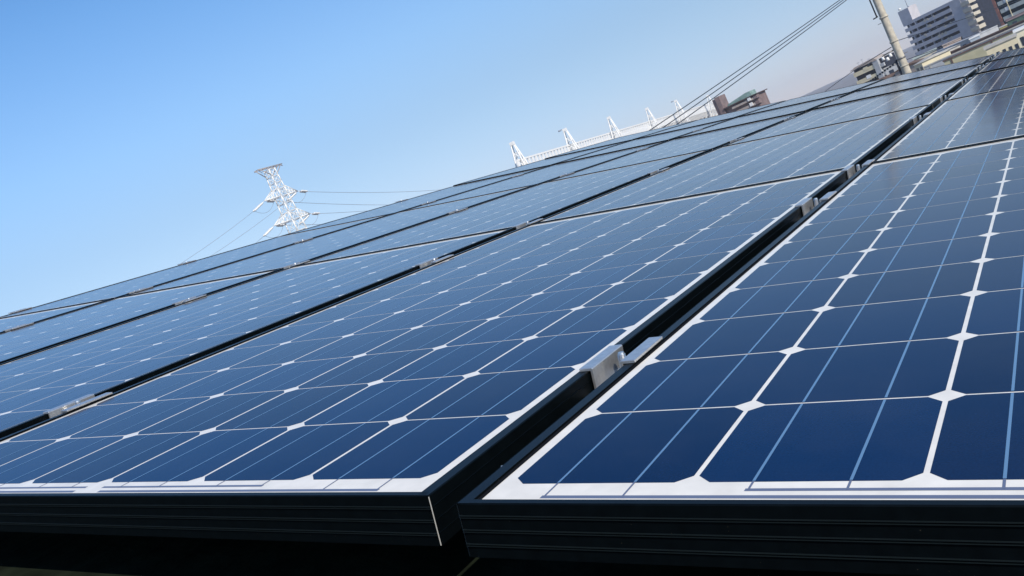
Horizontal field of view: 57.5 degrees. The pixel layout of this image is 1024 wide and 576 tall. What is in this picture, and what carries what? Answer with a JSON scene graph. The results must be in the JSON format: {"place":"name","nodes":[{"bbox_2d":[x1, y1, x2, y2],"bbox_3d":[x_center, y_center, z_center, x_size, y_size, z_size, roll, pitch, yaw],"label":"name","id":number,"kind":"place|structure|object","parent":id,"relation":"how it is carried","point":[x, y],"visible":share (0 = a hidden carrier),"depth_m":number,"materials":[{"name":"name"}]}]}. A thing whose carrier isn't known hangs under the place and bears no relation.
{"place":"outdoors","nodes":[
{"label":"outdoors","id":0,"kind":"place"},
{"bbox_2d":[0,0,951,316],"label":"sky","id":1,"kind":"structure","parent":0,"point":[135,134],"materials":[{"name":"blue"}]},
{"bbox_2d":[712,89,769,114],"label":"brown building","id":2,"kind":"structure","parent":0,"point":[748,99],"depth_m":334.54,"materials":[{"name":"grey"}]},
{"bbox_2d":[801,45,917,96],"bbox_3d":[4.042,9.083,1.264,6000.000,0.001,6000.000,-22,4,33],"label":"ground","id":3,"kind":"structure","parent":0,"point":[849,80],"depth_m":1202.93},
{"bbox_2d":[253,163,319,237],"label":"transmission tower","id":4,"kind":"structure","parent":3,"relation":"on","point":[293,192],"depth_m":194.55,"materials":[{"name":"white metal"}]},
{"bbox_2d":[177,211,253,265],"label":"power line","id":5,"kind":"object","parent":4,"relation":"attached to","point":[217,238],"visible":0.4,"depth_m":175.35,"materials":[{"name":"grey metal"}]},
{"bbox_2d":[211,200,287,255],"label":"power line","id":6,"kind":"object","parent":4,"relation":"attached to","point":[248,230],"visible":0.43,"depth_m":181.69,"materials":[{"name":"grey metal"}]},
{"bbox_2d":[277,201,358,204],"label":"power line","id":7,"kind":"object","parent":4,"relation":"attached to","point":[324,203],"visible":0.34,"depth_m":213.86,"materials":[{"name":"grey metal"}]},
{"bbox_2d":[308,190,431,192],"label":"power line","id":8,"kind":"object","parent":4,"relation":"attached to","point":[369,192],"visible":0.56,"depth_m":227.25,"materials":[{"name":"grey metal"}]},
{"bbox_2d":[0,528,918,575],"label":"house","id":9,"kind":"structure","parent":3,"relation":"on","point":[38,554],"depth_m":0.85,"materials":[{"name":"black metal"}]},
{"bbox_3d":[-0.492,0.057,2.258,4.220,0.066,0.056,-8,10,31],"label":"mounting rail","id":10,"kind":"object","parent":9,"relation":"attached to","visible":0},
{"bbox_2d":[3,322,33,331],"bbox_3d":[-1.556,0.139,2.951,0.056,0.041,0.072,-8,10,32],"label":"panel clamp","id":11,"kind":"object","parent":10,"relation":"attached to","point":[16,327],"visible":0.34,"depth_m":2.94,"materials":[{"name":"silver metal"}]},
{"bbox_2d":[172,294,205,304],"bbox_3d":[-0.861,0.047,2.502,0.056,0.041,0.072,-8,10,31],"label":"panel clamp","id":12,"kind":"object","parent":10,"relation":"attached to","point":[186,300],"visible":0.36,"depth_m":2.49,"materials":[{"name":"silver metal"}]},
{"bbox_2d":[415,254,453,267],"bbox_3d":[-0.166,-0.045,2.051,0.056,0.041,0.072,-8,10,31],"label":"panel clamp","id":13,"kind":"object","parent":10,"relation":"attached to","point":[428,262],"visible":0.33,"depth_m":2.04,"materials":[{"name":"silver metal"}]},
{"bbox_2d":[795,191,836,215],"bbox_3d":[0.521,-0.134,1.591,0.056,0.043,0.072,-8,10,32],"label":"panel clamp","id":14,"kind":"object","parent":10,"relation":"attached to","point":[806,205],"visible":0.44,"depth_m":1.59,"materials":[{"name":"silver metal"}]},
{"label":"mounting rail","id":15,"kind":"object","parent":9,"relation":"attached to","visible":0},
{"bbox_2d":[446,207,467,213],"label":"panel clamp","id":16,"kind":"object","parent":15,"relation":"attached to","point":[457,210],"visible":0.27,"depth_m":3.62,"materials":[{"name":"silver metal"}]},
{"bbox_2d":[647,167,668,174],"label":"panel clamp","id":17,"kind":"object","parent":15,"relation":"attached to","point":[654,172],"visible":0.34,"depth_m":3.22,"materials":[{"name":"silver metal"}]},
{"bbox_3d":[0.650,-0.526,4.251,4.220,0.066,0.056,-8,10,31],"label":"mounting rail","id":18,"kind":"object","parent":9,"relation":"attached to","visible":0},
{"bbox_2d":[282,166,548,235],"bbox_3d":[-0.506,-0.526,5.615,0.794,0.039,1.733,-8,10,31],"label":"solar panel","id":19,"kind":"object","parent":18,"relation":"on","point":[400,206],"visible":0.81,"depth_m":5.49,"materials":[{"name":"blue"}]},
{"bbox_2d":[401,141,666,211],"bbox_3d":[0.199,-0.623,5.183,0.794,0.038,1.733,-8,10,31],"label":"solar panel","id":20,"kind":"object","parent":18,"relation":"attached to","point":[542,175],"visible":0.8,"depth_m":5.04,"materials":[{"name":"blue"}]},
{"bbox_2d":[547,112,804,181],"bbox_3d":[0.904,-0.720,4.750,0.794,0.038,1.733,-8,10,31],"label":"solar panel","id":21,"kind":"object","parent":18,"relation":"attached to","point":[713,140],"visible":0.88,"depth_m":4.59,"materials":[{"name":"blue"}]},
{"bbox_2d":[727,137,744,142],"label":"panel clamp","id":22,"kind":"object","parent":18,"relation":"attached to","point":[732,140],"visible":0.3,"depth_m":4.03,"materials":[{"name":"silver metal"}]},
{"bbox_2d":[722,77,966,146],"bbox_3d":[1.609,-0.817,4.318,0.794,0.040,1.733,-8,10,31],"label":"solar panel","id":23,"kind":"object","parent":18,"relation":"attached to","point":[882,104],"visible":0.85,"depth_m":4.14,"materials":[{"name":"blue"}]},
{"bbox_2d":[937,93,953,101],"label":"panel clamp","id":24,"kind":"object","parent":18,"relation":"attached to","point":[941,98],"visible":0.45,"depth_m":3.61,"materials":[{"name":"silver metal"}]},
{"bbox_2d":[943,64,1023,100],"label":"solar panel","id":25,"kind":"object","parent":18,"relation":"attached to","point":[999,79],"visible":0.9,"depth_m":3.81,"materials":[{"name":"blue"}]},
{"bbox_3d":[1.725,-1.075,6.126,4.220,0.066,0.056,-8,10,31],"label":"mounting rail","id":26,"kind":"object","parent":9,"relation":"attached to","visible":0},
{"bbox_2d":[453,141,628,185],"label":"solar panel","id":27,"kind":"object","parent":26,"relation":"on","point":[543,163],"visible":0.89,"depth_m":6.83,"materials":[{"name":"blue"}]},
{"bbox_2d":[556,118,732,163],"bbox_3d":[0.964,-1.018,6.517,0.794,0.037,1.387,-8,10,31],"label":"solar panel","id":28,"kind":"object","parent":26,"relation":"on","point":[658,138],"visible":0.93,"depth_m":6.39,"materials":[{"name":"blue"}]},
{"bbox_2d":[675,93,848,138],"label":"solar panel","id":29,"kind":"object","parent":26,"relation":"on","point":[779,112],"visible":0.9,"depth_m":5.94,"materials":[{"name":"blue"}]},
{"bbox_2d":[813,64,982,109],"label":"solar panel","id":30,"kind":"object","parent":26,"relation":"on","point":[969,72],"visible":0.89,"depth_m":5.50,"materials":[{"name":"blue"}]},
{"bbox_2d":[975,55,1023,74],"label":"solar panel","id":31,"kind":"object","parent":26,"relation":"on","point":[1004,63],"visible":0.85,"depth_m":5.18,"materials":[{"name":"blue"}]},
{"bbox_3d":[2.400,-1.420,7.303,4.220,0.066,0.056,-8,10,31],"label":"mounting rail","id":32,"kind":"object","parent":9,"relation":"attached to","visible":0},
{"bbox_2d":[545,120,695,158],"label":"solar panel","id":33,"kind":"object","parent":32,"relation":"on","point":[631,137],"visible":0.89,"depth_m":8.11,"materials":[{"name":"blue"}]},
{"bbox_2d":[636,100,785,138],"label":"solar panel","id":34,"kind":"object","parent":32,"relation":"on","point":[721,117],"visible":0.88,"depth_m":7.67,"materials":[{"name":"blue"}]},
{"bbox_2d":[739,79,883,116],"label":"solar panel","id":35,"kind":"object","parent":32,"relation":"on","point":[825,94],"visible":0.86,"depth_m":7.22,"materials":[{"name":"blue"}]},
{"bbox_2d":[856,55,993,90],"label":"solar panel","id":36,"kind":"object","parent":32,"relation":"on","point":[984,60],"visible":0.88,"depth_m":6.78,"materials":[{"name":"blue"}]},
{"bbox_2d":[989,47,1023,61],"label":"solar panel","id":37,"kind":"object","parent":32,"relation":"on","point":[1010,53],"visible":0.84,"depth_m":6.46,"materials":[{"name":"blue"}]},
{"bbox_2d":[509,141,528,166],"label":"bridge tower","id":38,"kind":"structure","parent":3,"relation":"on","point":[512,144],"depth_m":190.72,"materials":[{"name":"white metal"}]},
{"bbox_2d":[558,128,579,150],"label":"bridge tower","id":39,"kind":"structure","parent":3,"relation":"on","point":[571,139],"depth_m":218.52,"materials":[{"name":"white metal"}]},
{"bbox_2d":[607,116,622,138],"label":"bridge tower","id":40,"kind":"structure","parent":3,"relation":"on","point":[615,127],"depth_m":249.02,"materials":[{"name":"white metal"}]},
{"bbox_2d":[515,103,717,166],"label":"bridge","id":41,"kind":"structure","parent":3,"relation":"on","point":[702,112],"depth_m":270.43,"materials":[{"name":"white paint"}]},
{"bbox_2d":[645,107,660,129],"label":"bridge tower","id":42,"kind":"structure","parent":3,"relation":"on","point":[652,116],"depth_m":287.12,"materials":[{"name":"white metal"}]},
{"bbox_2d":[671,99,689,123],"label":"bridge tower","id":43,"kind":"structure","parent":3,"relation":"on","point":[681,111],"depth_m":315.53,"materials":[{"name":"white metal"}]},
{"bbox_2d":[706,95,716,116],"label":"bridge tower","id":44,"kind":"structure","parent":3,"relation":"on","point":[709,105],"depth_m":366.48,"materials":[{"name":"white metal"}]},
{"bbox_2d":[869,0,910,74],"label":"utility pole","id":45,"kind":"object","parent":3,"relation":"on","point":[893,40],"visible":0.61,"depth_m":40.34,"materials":[{"name":"concrete"}]},
{"bbox_2d":[650,0,839,129],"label":"overhead cable","id":46,"kind":"object","parent":45,"relation":"attached to","point":[742,67],"visible":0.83,"depth_m":34.73,"materials":[{"name":"grey plastic"}]},
{"bbox_2d":[662,0,842,127],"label":"overhead cable","id":47,"kind":"object","parent":45,"relation":"attached to","point":[751,65],"visible":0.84,"depth_m":34.78,"materials":[{"name":"grey plastic"}]},
{"bbox_2d":[677,0,845,123],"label":"overhead cable","id":48,"kind":"object","parent":45,"relation":"attached to","point":[759,64],"visible":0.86,"depth_m":34.80,"materials":[{"name":"grey plastic"}]},
{"bbox_2d":[826,47,890,90],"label":"service cable","id":49,"kind":"object","parent":45,"relation":"attached to","point":[870,63],"visible":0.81,"depth_m":45.52,"materials":[{"name":"grey plastic"}]},
{"bbox_2d":[868,63,895,81],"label":"beaded cable","id":50,"kind":"object","parent":45,"relation":"hanging from","point":[882,72],"visible":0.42,"depth_m":44.11,"materials":[{"name":"grey plastic"}]},
{"bbox_2d":[900,0,1019,39],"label":"service cable","id":51,"kind":"object","parent":45,"relation":"attached to","point":[958,20],"visible":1,"depth_m":44.56,"materials":[{"name":"grey plastic"}]},
{"bbox_2d":[907,12,1022,59],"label":"service cable","id":52,"kind":"object","parent":45,"relation":"attached to","point":[961,39],"visible":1,"depth_m":47.73,"materials":[{"name":"grey plastic"}]},
{"bbox_2d":[894,58,923,75],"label":"house","id":53,"kind":"structure","parent":3,"relation":"on","point":[911,66],"depth_m":205.77,"materials":[{"name":"grey tile"}]},
{"bbox_2d":[923,23,1023,68],"bbox_3d":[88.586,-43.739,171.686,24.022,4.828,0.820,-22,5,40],"label":"guard rail","id":54,"kind":"object","parent":3,"relation":"on","point":[937,63],"visible":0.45,"depth_m":174.25,"materials":[{"name":"grey metal"}]},
{"bbox_2d":[950,20,1023,53],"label":"railway wall","id":55,"kind":"structure","parent":3,"relation":"on","point":[986,37],"depth_m":190.10,"materials":[{"name":"beige concrete"}]},
{"bbox_2d":[850,52,897,83],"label":"cream house","id":56,"kind":"structure","parent":0,"point":[864,73],"depth_m":274.97,"materials":[{"name":"paint"}]},
{"bbox_2d":[878,72,895,79],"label":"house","id":57,"kind":"structure","parent":0,"point":[889,75],"depth_m":211.77,"materials":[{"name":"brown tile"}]},
{"bbox_2d":[883,63,899,74],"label":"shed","id":58,"kind":"structure","parent":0,"point":[894,68],"depth_m":235.37,"materials":[{"name":"white metal"}]},
{"bbox_2d":[912,48,936,59],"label":"house","id":59,"kind":"structure","parent":0,"point":[925,55],"depth_m":258.93,"materials":[{"name":"grey glass"}]},
{"bbox_2d":[913,50,950,70],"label":"house","id":60,"kind":"structure","parent":0,"point":[919,65],"depth_m":190.31,"materials":[{"name":"beige concrete"}]},
{"bbox_2d":[938,44,959,52],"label":"house","id":61,"kind":"structure","parent":0,"point":[954,47],"depth_m":211.34,"materials":[{"name":"beige glass"}]},
{"bbox_2d":[898,0,1001,55],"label":"apartment block","id":62,"kind":"structure","parent":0,"point":[913,20],"depth_m":368.18,"materials":[{"name":"paint"}]},
{"bbox_2d":[942,37,960,47],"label":"house","id":63,"kind":"structure","parent":0,"point":[954,40],"depth_m":281.75,"materials":[{"name":"beige glass"}]},
{"bbox_2d":[932,25,998,54],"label":"shed","id":64,"kind":"structure","parent":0,"point":[984,33],"depth_m":240.92,"materials":[{"name":"beige glass"}]},
{"bbox_2d":[969,34,979,41],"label":"shed","id":65,"kind":"structure","parent":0,"point":[974,38],"depth_m":228.33,"materials":[{"name":"white paint"}]},
{"bbox_2d":[942,30,1013,64],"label":"boundary wall","id":66,"kind":"structure","parent":0,"point":[977,51],"depth_m":142.58,"materials":[{"name":"beige concrete"}]},
{"bbox_2d":[983,33,1020,55],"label":"house","id":67,"kind":"structure","parent":0,"point":[1010,42],"depth_m":110.47,"materials":[{"name":"beige"}]},
{"bbox_2d":[991,0,1023,25],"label":"red edged block","id":68,"kind":"structure","parent":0,"point":[1008,11],"depth_m":308.52,"materials":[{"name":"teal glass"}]},
{"bbox_2d":[1005,11,1023,25],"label":"house","id":69,"kind":"structure","parent":0,"point":[1016,19],"depth_m":281.87,"materials":[{"name":"grey glass"}]},
{"bbox_2d":[1013,25,1023,47],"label":"house","id":70,"kind":"structure","parent":0,"point":[1019,31],"depth_m":115.43,"materials":[{"name":"white paint"}]},
{"bbox_3d":[-0.921,0.276,1.510,4.220,0.066,0.056,-8,10,31],"label":"mounting rail","id":71,"kind":"object","parent":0,"visible":0},
{"bbox_2d":[0,299,110,332],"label":"solar panel","id":72,"kind":"object","parent":71,"relation":"on","point":[13,321],"visible":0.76,"depth_m":3.26,"materials":[{"name":"blue glass"}]},
{"bbox_2d":[43,392,112,417],"bbox_3d":[-0.598,0.176,1.298,0.056,0.041,0.072,-8,10,32],"label":"panel clamp","id":73,"kind":"object","parent":71,"relation":"attached to","point":[73,404],"visible":0.41,"depth_m":1.29,"materials":[{"name":"silver metal"}]},
{"bbox_2d":[0,268,282,363],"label":"solar panel","id":74,"kind":"object","parent":71,"relation":"on","point":[37,336],"visible":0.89,"depth_m":2.66,"materials":[{"name":"blue"}]},
{"bbox_2d":[0,227,515,437],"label":"solar panel","id":75,"kind":"object","parent":71,"relation":"on","point":[34,386],"visible":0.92,"depth_m":1.88,"materials":[{"name":"blue"}]},
{"bbox_2d":[0,169,847,545],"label":"solar panel","id":76,"kind":"object","parent":71,"relation":"on","point":[416,407],"visible":0.94,"depth_m":1.00,"materials":[{"name":"blue"}]},
{"bbox_2d":[841,159,874,178],"bbox_3d":[0.725,-0.238,1.947,0.056,0.043,0.072,-8,10,32],"label":"panel clamp","id":77,"kind":"object","parent":76,"relation":"attached to","point":[850,170],"visible":0.37,"depth_m":1.94,"materials":[{"name":"silver metal"}]},
{"bbox_2d":[579,336,662,388],"bbox_3d":[0.105,0.078,0.866,0.056,0.043,0.072,-8,10,31],"label":"panel clamp","id":78,"kind":"object","parent":71,"relation":"attached to","point":[605,364],"visible":0.44,"depth_m":0.86,"materials":[{"name":"metal"}]},
{"bbox_2d":[457,136,1023,575],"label":"solar panel","id":79,"kind":"object","parent":71,"relation":"on","point":[834,382],"visible":1,"depth_m":0.61,"materials":[{"name":"blue"}]},
{"bbox_3d":[-0.155,-0.115,2.847,4.220,0.066,0.056,-8,10,31],"label":"mounting rail","id":80,"kind":"object","parent":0,"visible":0},
{"bbox_2d":[0,214,390,317],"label":"solar panel","id":81,"kind":"object","parent":80,"relation":"on","point":[119,289],"visible":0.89,"depth_m":4.02,"materials":[{"name":"blue"}]},
{"bbox_2d":[8,307,31,313],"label":"panel clamp","id":82,"kind":"object","parent":81,"relation":"attached to","point":[19,310],"visible":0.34,"depth_m":3.81,"materials":[{"name":"metal"}]},
{"bbox_2d":[127,286,152,293],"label":"panel clamp","id":83,"kind":"object","parent":81,"relation":"attached to","point":[141,289],"visible":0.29,"depth_m":3.33,"materials":[{"name":"silver metal"}]},
{"bbox_2d":[122,185,534,296],"bbox_3d":[-0.624,-0.202,3.746,0.794,0.039,1.651,-8,10,31],"label":"solar panel","id":84,"kind":"object","parent":80,"relation":"on","point":[322,245],"visible":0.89,"depth_m":3.56,"materials":[{"name":"blue"}]},
{"bbox_2d":[281,260,309,268],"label":"panel clamp","id":85,"kind":"object","parent":84,"relation":"attached to","point":[292,265],"visible":0.21,"depth_m":2.84,"materials":[{"name":"silver metal"}]},
{"bbox_2d":[296,149,710,265],"bbox_3d":[0.081,-0.299,3.313,0.794,0.038,1.650,-8,10,31],"label":"solar panel","id":86,"kind":"object","parent":80,"relation":"on","point":[540,201],"visible":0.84,"depth_m":3.10,"materials":[{"name":"blue"}]},
{"bbox_2d":[533,104,932,223],"bbox_3d":[0.786,-0.396,2.881,0.794,0.038,1.650,-8,10,31],"label":"solar panel","id":87,"kind":"object","parent":80,"relation":"on","point":[837,146],"visible":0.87,"depth_m":2.63,"materials":[{"name":"blue"}]},
{"bbox_2d":[512,218,542,229],"bbox_3d":[0.044,-0.152,2.418,0.056,0.041,0.072,-8,10,31],"label":"panel clamp","id":88,"kind":"object","parent":87,"relation":"attached to","point":[522,224],"visible":0.25,"depth_m":2.41,"materials":[{"name":"silver metal"}]},
{"bbox_2d":[872,85,1023,162],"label":"solar panel","id":89,"kind":"object","parent":80,"relation":"on","point":[992,116],"visible":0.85,"depth_m":2.29,"materials":[{"name":"blue"}]},
{"bbox_2d":[909,112,930,124],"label":"panel clamp","id":90,"kind":"object","parent":89,"relation":"attached to","point":[914,118],"visible":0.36,"depth_m":2.89,"materials":[{"name":"silver metal"}]}
]}

